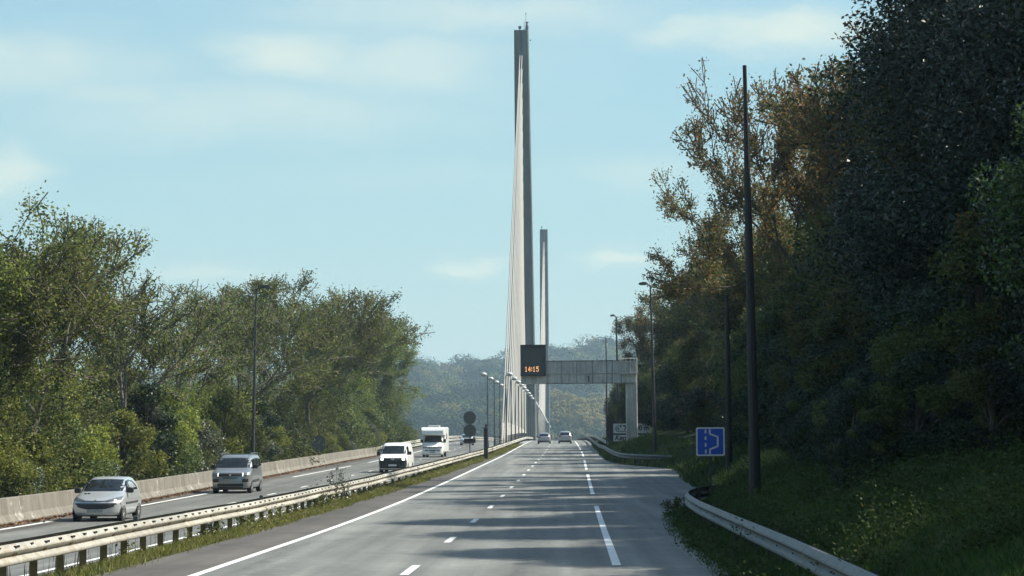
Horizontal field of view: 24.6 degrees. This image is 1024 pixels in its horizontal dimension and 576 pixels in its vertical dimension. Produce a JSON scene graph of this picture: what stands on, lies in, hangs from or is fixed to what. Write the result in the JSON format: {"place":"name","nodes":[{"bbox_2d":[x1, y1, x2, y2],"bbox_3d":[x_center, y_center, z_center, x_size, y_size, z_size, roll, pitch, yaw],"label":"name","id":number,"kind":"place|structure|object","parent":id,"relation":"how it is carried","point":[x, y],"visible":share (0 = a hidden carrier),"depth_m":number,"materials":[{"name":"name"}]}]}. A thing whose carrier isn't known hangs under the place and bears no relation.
{"place":"outdoors","nodes":[
{"label":"outdoors","id":0,"kind":"place"},
{"bbox_2d":[0,441,498,575],"bbox_3d":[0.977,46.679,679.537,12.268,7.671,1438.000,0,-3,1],"label":"opposite road","id":1,"kind":"structure","parent":0,"point":[359,469],"depth_m":96.95,"materials":[{"name":"asphalt"}]},
{"bbox_2d":[73,476,140,520],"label":"hatchback","id":2,"kind":"object","parent":1,"relation":"on","point":[119,497],"visible":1,"depth_m":78.41,"materials":[{"name":"silver metal"}]},
{"bbox_2d":[211,452,262,492],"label":"people carrier","id":3,"kind":"object","parent":1,"relation":"on","point":[237,472],"visible":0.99,"depth_m":111.86,"materials":[{"name":"grey metal"}]},
{"bbox_2d":[0,442,491,575],"bbox_3d":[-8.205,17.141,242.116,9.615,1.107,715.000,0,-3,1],"label":"opposite lane marking","id":4,"kind":"object","parent":1,"relation":"on","point":[159,502],"visible":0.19,"depth_m":75.07,"materials":[{"name":"paint"}]},
{"bbox_2d":[377,442,413,471],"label":"white van","id":5,"kind":"object","parent":1,"relation":"on","point":[396,455],"visible":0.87,"depth_m":156.61,"materials":[{"name":"paint"}]},
{"bbox_2d":[420,426,448,456],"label":"motorhome","id":6,"kind":"object","parent":1,"relation":"on","point":[434,440],"visible":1,"depth_m":224.60,"materials":[{"name":"white paint"}]},
{"bbox_2d":[37,444,520,575],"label":"median grass","id":7,"kind":"structure","parent":0,"point":[151,553],"depth_m":54.65,"materials":[{"name":"plant"}]},
{"bbox_2d":[31,365,609,448],"bbox_3d":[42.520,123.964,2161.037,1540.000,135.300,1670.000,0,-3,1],"label":"hills","id":8,"kind":"structure","parent":0,"point":[591,433],"depth_m":1981.77,"materials":[{"name":"plant"}]},
{"bbox_2d":[24,333,640,442],"bbox_3d":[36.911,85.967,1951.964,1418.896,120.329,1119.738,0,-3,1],"label":"woods","id":9,"kind":"object","parent":8,"relation":"on","point":[449,405],"visible":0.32,"depth_m":1690.85,"materials":[{"name":"green plant"}]},
{"bbox_2d":[0,0,918,382],"label":"sky","id":10,"kind":"structure","parent":0,"point":[365,144],"materials":[{"name":"blue"}]},
{"bbox_2d":[198,440,727,575],"bbox_3d":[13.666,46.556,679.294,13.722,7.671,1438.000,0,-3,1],"label":"road","id":11,"kind":"structure","parent":0,"point":[539,518],"depth_m":58.70,"materials":[{"name":"asphalt"}]},
{"bbox_2d":[188,441,529,575],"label":"edge line","id":12,"kind":"object","parent":11,"relation":"on","point":[250,556],"visible":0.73,"depth_m":57.42,"materials":[{"name":"paint"}]},
{"bbox_2d":[575,441,620,564],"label":"edge line","id":13,"kind":"object","parent":11,"relation":"on","point":[614,558],"visible":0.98,"depth_m":56.83,"materials":[{"name":"paint"}]},
{"bbox_2d":[41,419,1023,575],"bbox_3d":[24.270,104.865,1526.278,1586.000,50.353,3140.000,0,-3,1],"label":"ground","id":14,"kind":"structure","parent":0,"point":[682,433],"depth_m":45.18,"materials":[{"name":"plant"}]},
{"bbox_2d":[0,430,38,497],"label":"roadside shrub","id":15,"kind":"object","parent":14,"relation":"on","point":[10,486],"visible":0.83,"depth_m":83.27,"materials":[{"name":"green plant"}]},
{"bbox_2d":[0,454,46,497],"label":"roadside shrub","id":16,"kind":"object","parent":14,"relation":"on","point":[34,481],"visible":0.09,"depth_m":88.37,"materials":[{"name":"green plant"}]},
{"bbox_2d":[7,432,68,493],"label":"roadside shrub","id":17,"kind":"object","parent":14,"relation":"on","point":[55,481],"visible":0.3,"depth_m":93.22,"materials":[{"name":"green plant"}]},
{"bbox_2d":[0,180,103,497],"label":"roadside tree","id":18,"kind":"object","parent":14,"relation":"on","point":[7,274],"visible":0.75,"depth_m":86.64,"materials":[{"name":"green plant"}]},
{"bbox_2d":[5,379,119,439],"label":"background tree","id":19,"kind":"object","parent":14,"relation":"on","point":[79,410],"visible":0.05,"depth_m":113.43,"materials":[{"name":"green plant"}]},
{"bbox_2d":[60,228,65,490],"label":"pole","id":20,"kind":"object","parent":14,"relation":"on","point":[63,329],"visible":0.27,"depth_m":98.30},
{"bbox_2d":[0,236,142,493],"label":"roadside tree","id":21,"kind":"object","parent":14,"relation":"on","point":[74,272],"visible":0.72,"depth_m":87.09,"materials":[{"name":"green plant"}]},
{"bbox_2d":[4,224,139,462],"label":"roadside tree","id":22,"kind":"object","parent":14,"relation":"on","point":[92,393],"visible":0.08,"depth_m":104.72,"materials":[{"name":"green plant"}]},
{"bbox_2d":[38,410,119,491],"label":"roadside shrub","id":23,"kind":"object","parent":14,"relation":"on","point":[95,446],"visible":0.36,"depth_m":97.84,"materials":[{"name":"green plant"}]},
{"bbox_2d":[0,212,164,492],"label":"roadside tree","id":24,"kind":"object","parent":14,"relation":"on","point":[44,389],"visible":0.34,"depth_m":95.83,"materials":[{"name":"green plant"}]},
{"bbox_2d":[91,408,171,480],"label":"roadside shrub","id":25,"kind":"object","parent":14,"relation":"on","point":[137,439],"visible":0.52,"depth_m":111.78,"materials":[{"name":"green plant"}]},
{"bbox_2d":[73,286,207,474],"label":"roadside tree","id":26,"kind":"object","parent":14,"relation":"on","point":[96,362],"visible":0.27,"depth_m":126.91,"materials":[{"name":"green plant"}]},
{"bbox_2d":[59,267,243,458],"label":"roadside tree","id":27,"kind":"object","parent":14,"relation":"on","point":[146,335],"visible":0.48,"depth_m":120.56,"materials":[{"name":"green plant"}]},
{"bbox_2d":[124,382,179,479],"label":"roadside shrub","id":28,"kind":"object","parent":14,"relation":"on","point":[144,397],"visible":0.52,"depth_m":117.53,"materials":[{"name":"green plant"}]},
{"bbox_2d":[106,371,206,420],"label":"background tree","id":29,"kind":"object","parent":14,"relation":"on","point":[168,384],"visible":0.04,"depth_m":158.27,"materials":[{"name":"green plant"}]},
{"bbox_2d":[100,364,219,421],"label":"background tree","id":30,"kind":"object","parent":14,"relation":"on","point":[198,384],"visible":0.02,"depth_m":166.10,"materials":[{"name":"green plant"}]},
{"bbox_2d":[136,389,204,478],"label":"roadside shrub","id":31,"kind":"object","parent":14,"relation":"on","point":[184,432],"visible":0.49,"depth_m":125.41,"materials":[{"name":"green plant"}]},
{"bbox_2d":[112,279,263,462],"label":"roadside tree","id":32,"kind":"object","parent":14,"relation":"on","point":[220,326],"visible":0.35,"depth_m":137.24,"materials":[{"name":"green plant"}]},
{"bbox_2d":[0,446,381,523],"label":"concrete barrier","id":33,"kind":"object","parent":14,"relation":"on","point":[14,509],"visible":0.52,"depth_m":105.64,"materials":[{"name":"concrete"}]},
{"bbox_2d":[183,417,226,470],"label":"roadside shrub","id":34,"kind":"object","parent":14,"relation":"on","point":[206,438],"visible":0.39,"depth_m":134.91,"materials":[{"name":"green plant"}]},
{"bbox_2d":[0,446,421,532],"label":"opposite shoulder","id":35,"kind":"object","parent":14,"relation":"on","point":[63,519],"visible":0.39,"depth_m":103.73},
{"bbox_2d":[0,455,379,527],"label":"fallen leaves","id":36,"kind":"object","parent":35,"relation":"on","point":[71,513],"visible":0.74,"depth_m":106.91,"materials":[{"name":"plant"}]},
{"bbox_2d":[195,388,270,462],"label":"roadside shrub","id":37,"kind":"object","parent":14,"relation":"on","point":[244,420],"visible":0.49,"depth_m":149.98,"materials":[{"name":"green plant"}]},
{"bbox_2d":[162,286,358,454],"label":"roadside tree","id":38,"kind":"object","parent":14,"relation":"on","point":[301,340],"visible":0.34,"depth_m":163.70,"materials":[{"name":"green plant"}]},
{"bbox_2d":[161,284,361,454],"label":"roadside tree","id":39,"kind":"object","parent":14,"relation":"on","point":[262,338],"visible":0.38,"depth_m":151.44,"materials":[{"name":"green plant"}]},
{"bbox_2d":[251,285,271,453],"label":"lamp post","id":40,"kind":"object","parent":14,"relation":"on","point":[254,390],"visible":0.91,"depth_m":146.70,"materials":[{"name":"metal"}]},
{"bbox_2d":[245,398,283,461],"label":"roadside shrub","id":41,"kind":"object","parent":14,"relation":"on","point":[269,420],"visible":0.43,"depth_m":161.04,"materials":[{"name":"green plant"}]},
{"bbox_2d":[0,437,537,575],"bbox_3d":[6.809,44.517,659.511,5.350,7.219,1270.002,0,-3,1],"label":"guard rail","id":42,"kind":"object","parent":14,"relation":"on","point":[32,551],"visible":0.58,"depth_m":49.89,"materials":[{"name":"grey metal"}]},
{"bbox_2d":[193,273,344,466],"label":"roadside tree","id":43,"kind":"object","parent":14,"relation":"on","point":[299,452],"visible":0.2,"depth_m":176.05,"materials":[{"name":"green plant"}]},
{"bbox_2d":[262,425,293,460],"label":"roadside shrub","id":44,"kind":"object","parent":14,"relation":"on","point":[282,442],"visible":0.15,"depth_m":170.93,"materials":[{"name":"green plant"}]},
{"bbox_2d":[96,441,528,575],"bbox_3d":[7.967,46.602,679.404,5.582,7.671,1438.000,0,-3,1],"label":"hard shoulder","id":45,"kind":"object","parent":14,"relation":"on","point":[186,563],"visible":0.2,"depth_m":54.10},
{"bbox_2d":[115,443,519,561],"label":"verge weeds","id":46,"kind":"object","parent":14,"relation":"on","point":[463,462],"visible":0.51,"depth_m":76.20,"materials":[{"name":"green plant"}]},
{"bbox_2d":[224,268,434,454],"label":"roadside tree","id":47,"kind":"object","parent":14,"relation":"on","point":[361,327],"visible":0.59,"depth_m":195.57,"materials":[{"name":"green plant"}]},
{"bbox_2d":[256,283,411,448],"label":"roadside tree","id":48,"kind":"object","parent":14,"relation":"on","point":[350,429],"visible":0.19,"depth_m":227.74,"materials":[{"name":"green plant"}]},
{"bbox_2d":[325,423,351,451],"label":"roadside shrub","id":49,"kind":"object","parent":14,"relation":"on","point":[345,440],"visible":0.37,"depth_m":215.63,"materials":[{"name":"green plant"}]},
{"bbox_2d":[297,299,408,450],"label":"roadside tree","id":50,"kind":"object","parent":14,"relation":"on","point":[362,381],"visible":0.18,"depth_m":236.56,"materials":[{"name":"green plant"}]},
{"bbox_2d":[303,316,417,442],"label":"roadside tree","id":51,"kind":"object","parent":14,"relation":"on","point":[383,418],"visible":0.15,"depth_m":272.27,"materials":[{"name":"green plant"}]},
{"bbox_2d":[358,406,387,446],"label":"roadside shrub","id":52,"kind":"object","parent":14,"relation":"on","point":[371,418],"visible":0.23,"depth_m":265.67,"materials":[{"name":"green plant"}]},
{"bbox_2d":[346,320,419,441],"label":"roadside tree","id":53,"kind":"object","parent":14,"relation":"on","point":[387,391],"visible":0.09,"depth_m":284.23,"materials":[{"name":"green plant"}]},
{"bbox_2d":[364,340,429,447],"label":"roadside tree","id":54,"kind":"object","parent":14,"relation":"on","point":[404,364],"visible":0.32,"depth_m":285.83,"materials":[{"name":"green plant"}]},
{"bbox_2d":[463,411,475,452],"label":"round sign","id":55,"kind":"object","parent":14,"relation":"on","point":[469,429],"visible":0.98,"depth_m":177.78,"materials":[{"name":"metal"}]},
{"bbox_2d":[459,13,549,444],"bbox_3d":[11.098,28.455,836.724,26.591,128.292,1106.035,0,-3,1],"label":"cable stayed bridge","id":56,"kind":"structure","parent":14,"relation":"on","point":[520,326],"depth_m":477.18,"materials":[{"name":"concrete"}]},
{"bbox_2d":[520,345,637,440],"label":"sign gantry","id":57,"kind":"object","parent":14,"relation":"on","point":[536,367],"visible":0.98,"depth_m":214.06,"materials":[{"name":"metal"}]},
{"bbox_2d":[576,436,672,462],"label":"guard rail","id":58,"kind":"object","parent":14,"relation":"on","point":[618,454],"visible":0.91,"depth_m":164.09,"materials":[{"name":"metal"}]},
{"bbox_2d":[613,423,650,444],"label":"exit sign","id":59,"kind":"object","parent":14,"relation":"on","point":[621,428],"visible":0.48,"depth_m":221.38,"materials":[{"name":"metal"}]},
{"bbox_2d":[617,381,648,423],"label":"bank shrub","id":60,"kind":"object","parent":14,"relation":"on","point":[640,404],"visible":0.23,"depth_m":239.45,"materials":[{"name":"green plant"}]},
{"bbox_2d":[611,301,668,376],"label":"autumn tree","id":61,"kind":"object","parent":14,"relation":"on","point":[638,326],"visible":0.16,"depth_m":265.77,"materials":[{"name":"green plant"}]},
{"bbox_2d":[631,347,657,427],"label":"autumn tree","id":62,"kind":"object","parent":14,"relation":"on","point":[644,361],"depth_m":243.78,"materials":[{"name":"green plant"}]},
{"bbox_2d":[639,282,656,452],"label":"lamp post","id":63,"kind":"object","parent":14,"relation":"on","point":[654,438],"visible":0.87,"depth_m":160.66,"materials":[{"name":"metal"}]},
{"bbox_2d":[637,365,662,415],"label":"bank shrub","id":64,"kind":"object","parent":14,"relation":"on","point":[644,389],"visible":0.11,"depth_m":235.25,"materials":[{"name":"green plant"}]},
{"bbox_2d":[641,383,668,430],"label":"bank shrub","id":65,"kind":"object","parent":14,"relation":"on","point":[647,419],"visible":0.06,"depth_m":220.74,"materials":[{"name":"green plant"}]},
{"bbox_2d":[651,344,680,411],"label":"bank shrub","id":66,"kind":"object","parent":14,"relation":"on","point":[658,391],"visible":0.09,"depth_m":192.75,"materials":[{"name":"green plant"}]},
{"bbox_2d":[634,269,712,411],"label":"autumn tree","id":67,"kind":"object","parent":14,"relation":"on","point":[659,331],"visible":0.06,"depth_m":222.12,"materials":[{"name":"green plant"}]},
{"bbox_2d":[642,277,706,334],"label":"background tree","id":68,"kind":"object","parent":14,"relation":"on","point":[678,312],"visible":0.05,"depth_m":200.13,"materials":[{"name":"green plant"}]},
{"bbox_2d":[662,393,688,432],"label":"bank shrub","id":69,"kind":"object","parent":14,"relation":"on","point":[674,420],"visible":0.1,"depth_m":183.26,"materials":[{"name":"green plant"}]},
{"bbox_2d":[647,264,709,364],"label":"autumn tree","id":70,"kind":"object","parent":14,"relation":"on","point":[663,344],"visible":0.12,"depth_m":201.52,"materials":[{"name":"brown plant"}]},
{"bbox_2d":[655,329,719,430],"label":"bank shrub","id":71,"kind":"object","parent":14,"relation":"on","point":[687,357],"visible":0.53,"depth_m":169.99,"materials":[{"name":"green plant"}]},
{"bbox_2d":[676,357,722,430],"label":"bank shrub","id":72,"kind":"object","parent":14,"relation":"on","point":[700,410],"visible":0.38,"depth_m":159.86,"materials":[{"name":"green plant"}]},
{"bbox_2d":[678,252,741,346],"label":"autumn tree","id":73,"kind":"object","parent":14,"relation":"on","point":[695,298],"visible":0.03,"depth_m":182.36,"materials":[{"name":"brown plant"}]},
{"bbox_2d":[696,427,724,485],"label":"road sign","id":74,"kind":"object","parent":14,"relation":"on","point":[710,442],"visible":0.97,"depth_m":79.19,"materials":[{"name":"metal"}]},
{"bbox_2d":[682,238,756,407],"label":"autumn tree","id":75,"kind":"object","parent":14,"relation":"on","point":[713,296],"visible":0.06,"depth_m":166.32,"materials":[{"name":"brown plant"}]},
{"bbox_2d":[641,149,808,308],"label":"autumn tree","id":76,"kind":"object","parent":14,"relation":"on","point":[714,232],"visible":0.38,"depth_m":122.81,"materials":[{"name":"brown plant"}]},
{"bbox_2d":[725,295,732,472],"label":"pole","id":77,"kind":"object","parent":14,"relation":"on","point":[729,454],"visible":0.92,"depth_m":97.68,"materials":[{"name":"metal"}]},
{"bbox_2d":[711,306,764,445],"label":"bank shrub","id":78,"kind":"object","parent":14,"relation":"on","point":[741,342],"visible":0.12,"depth_m":120.75,"materials":[{"name":"green plant"}]},
{"bbox_2d":[692,222,803,436],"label":"autumn tree","id":79,"kind":"object","parent":14,"relation":"on","point":[735,311],"visible":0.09,"depth_m":138.20,"materials":[{"name":"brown plant"}]},
{"bbox_2d":[743,65,760,496],"bbox_3d":[5.936,-0.055,58.002,0.334,10.978,0.309,0,-3,1],"label":"pole","id":80,"kind":"object","parent":14,"relation":"on","point":[754,463],"visible":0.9,"depth_m":57.86,"materials":[{"name":"metal"}]},
{"bbox_2d":[730,292,778,439],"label":"bank shrub","id":81,"kind":"object","parent":14,"relation":"on","point":[733,364],"visible":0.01,"depth_m":109.58,"materials":[{"name":"green plant"}]},
{"bbox_2d":[670,57,840,317],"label":"autumn tree","id":82,"kind":"object","parent":14,"relation":"on","point":[783,163],"visible":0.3,"depth_m":111.50,"materials":[{"name":"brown plant"}]},
{"bbox_2d":[716,198,832,297],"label":"background tree","id":83,"kind":"object","parent":14,"relation":"on","point":[777,259],"visible":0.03,"depth_m":117.77,"materials":[{"name":"green plant"}]},
{"bbox_2d":[733,280,821,447],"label":"bank shrub","id":84,"kind":"object","parent":14,"relation":"on","point":[775,327],"visible":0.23,"depth_m":99.39,"materials":[{"name":"green plant"}]},
{"bbox_2d":[685,485,877,575],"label":"guard rail","id":85,"kind":"object","parent":14,"relation":"on","point":[787,547],"visible":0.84,"depth_m":36.26,"materials":[{"name":"metal"}]},
{"bbox_2d":[771,157,819,235],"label":"autumn tree","id":86,"kind":"object","parent":14,"relation":"on","point":[800,198],"depth_m":117.47,"materials":[{"name":"brown plant"}]},
{"bbox_2d":[781,391,834,466],"bbox_3d":[7.977,3.777,60.728,2.184,2.238,1.912,-2,-4,28],"label":"ivy bush","id":87,"kind":"object","parent":14,"relation":"on","point":[797,433],"visible":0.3,"depth_m":60.62,"materials":[{"name":"green plant"}]},
{"bbox_2d":[747,58,881,257],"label":"autumn tree","id":88,"kind":"object","parent":14,"relation":"on","point":[762,104],"visible":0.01,"depth_m":102.89,"materials":[{"name":"brown plant"}]},
{"bbox_2d":[749,2,912,385],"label":"autumn tree","id":89,"kind":"object","parent":14,"relation":"on","point":[800,115],"visible":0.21,"depth_m":87.83,"materials":[{"name":"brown plant"}]},
{"bbox_2d":[788,288,881,443],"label":"bank shrub","id":90,"kind":"object","parent":14,"relation":"on","point":[838,323],"visible":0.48,"depth_m":73.19,"materials":[{"name":"green plant"}]},
{"bbox_2d":[806,381,898,472],"bbox_3d":[7.192,3.091,49.853,1.912,2.238,2.184,1,-4,-16],"label":"ivy bush","id":91,"kind":"object","parent":14,"relation":"on","point":[865,413],"visible":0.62,"depth_m":49.60,"materials":[{"name":"green plant"}]},
{"bbox_2d":[812,368,913,466],"bbox_3d":[8.002,3.137,53.626,2.600,2.664,2.277,2,-4,-35],"label":"ivy bush","id":92,"kind":"object","parent":14,"relation":"on","point":[820,411],"visible":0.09,"depth_m":53.70,"materials":[{"name":"green plant"}]},
{"bbox_2d":[792,40,952,306],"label":"autumn tree","id":93,"kind":"object","parent":14,"relation":"on","point":[813,283],"visible":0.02,"depth_m":100.11,"materials":[{"name":"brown plant"}]},
{"bbox_2d":[838,297,913,375],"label":"bank shrub","id":94,"kind":"object","parent":14,"relation":"on","point":[855,360],"visible":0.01,"depth_m":70.04,"materials":[{"name":"green plant"}]},
{"bbox_2d":[789,56,1023,353],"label":"evergreen tree","id":95,"kind":"object","parent":14,"relation":"on","point":[802,269],"visible":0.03,"depth_m":80.31,"materials":[{"name":"green plant"}]},
{"bbox_2d":[805,0,1023,413],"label":"evergreen tree","id":96,"kind":"object","parent":14,"relation":"on","point":[899,247],"visible":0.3,"depth_m":67.92,"materials":[{"name":"green plant"}]},
{"bbox_2d":[865,351,979,461],"bbox_3d":[8.725,2.675,49.759,2.600,2.664,2.277,-3,-4,36],"label":"ivy bush","id":97,"kind":"object","parent":14,"relation":"on","point":[913,372],"visible":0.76,"depth_m":49.47,"materials":[{"name":"green plant"}]},
{"bbox_2d":[867,289,997,438],"bbox_3d":[10.761,2.207,60.437,3.782,4.426,4.318,-1,-3,8],"label":"bank shrub","id":98,"kind":"object","parent":14,"relation":"on","point":[886,354],"visible":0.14,"depth_m":60.17,"materials":[{"name":"green plant"}]},
{"bbox_2d":[872,0,1023,323],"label":"evergreen tree","id":99,"kind":"object","parent":14,"relation":"on","point":[968,71],"visible":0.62,"depth_m":59.92,"materials":[{"name":"green plant"}]},
{"bbox_2d":[891,271,1018,433],"bbox_3d":[10.811,1.721,55.532,3.748,4.386,4.280,-2,-4,30],"label":"bank shrub","id":100,"kind":"object","parent":14,"relation":"on","point":[930,418],"visible":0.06,"depth_m":55.32,"materials":[{"name":"green plant"}]},
{"bbox_2d":[894,210,1023,433],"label":"bank shrub","id":101,"kind":"object","parent":14,"relation":"on","point":[971,237],"visible":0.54,"depth_m":51.35,"materials":[{"name":"green plant"}]},
{"bbox_2d":[939,332,1023,455],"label":"ivy bush","id":102,"kind":"object","parent":14,"relation":"on","point":[979,381],"visible":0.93,"depth_m":44.38,"materials":[{"name":"green plant"}]},
{"bbox_2d":[959,0,1023,381],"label":"evergreen tree","id":103,"kind":"object","parent":14,"relation":"on","point":[1014,80],"visible":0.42,"depth_m":49.08,"materials":[{"name":"green plant"}]},
{"bbox_2d":[964,101,1023,413],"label":"evergreen tree","id":104,"kind":"object","parent":14,"relation":"on","point":[1015,224],"visible":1,"depth_m":41.27,"materials":[{"name":"green plant"}]},
{"bbox_2d":[590,432,789,487],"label":"grass","id":105,"kind":"structure","parent":0,"point":[682,469],"depth_m":150.41,"materials":[{"name":"plant"}]},
{"bbox_2d":[707,447,789,485],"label":"tall grass","id":106,"kind":"structure","parent":0,"point":[766,457],"depth_m":90.52,"materials":[{"name":"plant"}]},
{"bbox_2d":[659,411,1023,575],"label":"grass","id":107,"kind":"structure","parent":0,"point":[1003,563],"depth_m":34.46,"materials":[{"name":"plant"}]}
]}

